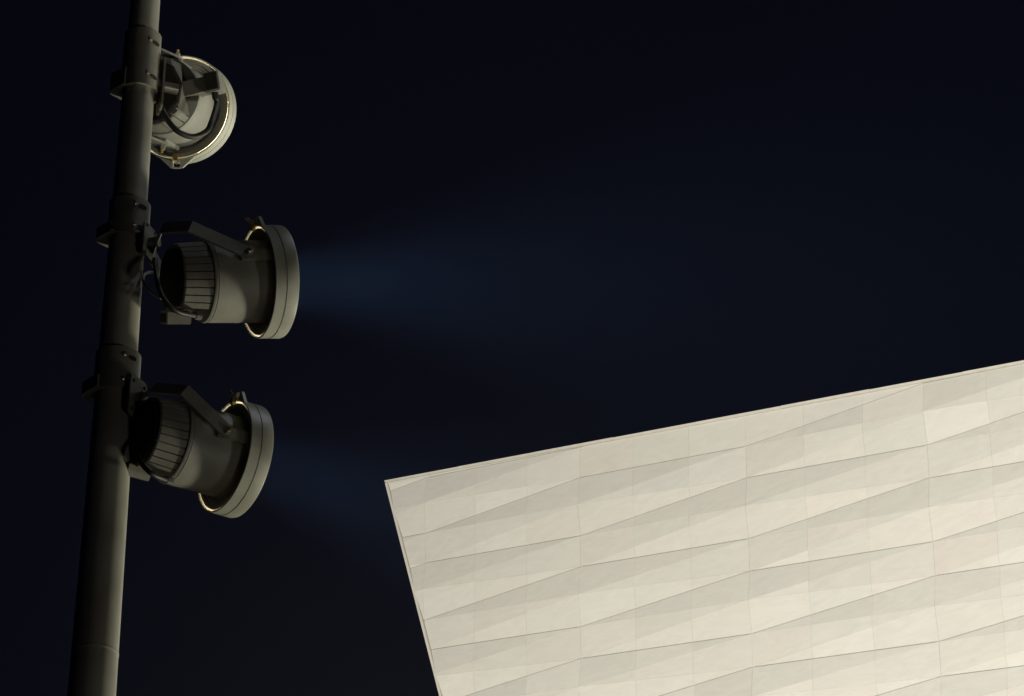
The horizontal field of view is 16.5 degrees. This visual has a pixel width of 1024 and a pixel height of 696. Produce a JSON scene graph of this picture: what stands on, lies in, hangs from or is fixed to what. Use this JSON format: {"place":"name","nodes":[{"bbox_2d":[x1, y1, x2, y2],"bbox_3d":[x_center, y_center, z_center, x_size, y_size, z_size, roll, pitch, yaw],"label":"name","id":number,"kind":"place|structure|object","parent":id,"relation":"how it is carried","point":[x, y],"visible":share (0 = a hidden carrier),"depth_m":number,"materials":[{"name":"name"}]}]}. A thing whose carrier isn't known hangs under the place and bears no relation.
{"place":"outdoors","nodes":[
{"label":"outdoors","id":0,"kind":"place"},
{"bbox_2d":[0,0,1023,695],"label":"sky","id":1,"kind":"structure","parent":0,"point":[516,227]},
{"label":"ground","id":2,"kind":"structure","parent":0,"visible":0},
{"bbox_2d":[67,0,159,695],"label":"lighting mast","id":3,"kind":"object","parent":2,"relation":"on","point":[93,670],"visible":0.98,"depth_m":11.98,"materials":[{"name":"metal"}]},
{"bbox_2d":[81,345,147,419],"bbox_3d":[-1.361,0.147,12.171,0.233,0.267,0.189,1,-30,0],"label":"pole clamp","id":4,"kind":"object","parent":3,"relation":"attached to","point":[118,366],"visible":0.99,"depth_m":12.13,"materials":[{"name":"metal"}]},
{"bbox_2d":[127,382,273,517],"bbox_3d":[-1.105,0.333,12.110,0.447,0.434,0.401,17,-34,-28],"label":"floodlight","id":5,"kind":"object","parent":4,"relation":"attached to","point":[218,461],"visible":1,"depth_m":12.01,"materials":[{"name":"grey paint"}]},
{"bbox_2d":[96,195,160,263],"bbox_3d":[-1.348,-0.397,12.489,0.233,0.235,0.172,1,-30,0],"label":"pole clamp","id":6,"kind":"object","parent":3,"relation":"attached to","point":[129,213],"visible":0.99,"depth_m":12.44,"materials":[{"name":"metal"}]},
{"bbox_2d":[142,216,298,338],"bbox_3d":[-1.050,-0.232,12.391,0.508,0.414,0.401,0,-37,-24],"label":"floodlight","id":7,"kind":"object","parent":6,"relation":"attached to","point":[250,281],"visible":1,"depth_m":12.30,"materials":[{"name":"grey paint"}]},
{"bbox_2d":[110,26,178,115],"bbox_3d":[-1.330,-0.988,12.848,0.223,0.308,0.158,25,-38,-36],"label":"pole clamp","id":8,"kind":"object","parent":3,"relation":"attached to","point":[141,64],"visible":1,"depth_m":12.80,"materials":[{"name":"metal"}]},
{"bbox_2d":[119,48,235,168],"bbox_3d":[-1.262,-0.908,13.071,0.462,0.432,0.548,7,-6,14],"label":"floodlight","id":9,"kind":"object","parent":8,"relation":"attached to","point":[193,121],"visible":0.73,"depth_m":13.08,"materials":[{"name":"grey paint"}]},
{"bbox_2d":[384,360,1023,695],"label":"building","id":10,"kind":"structure","parent":2,"relation":"on","point":[868,542],"depth_m":52.09,"materials":[{"name":"stone"}]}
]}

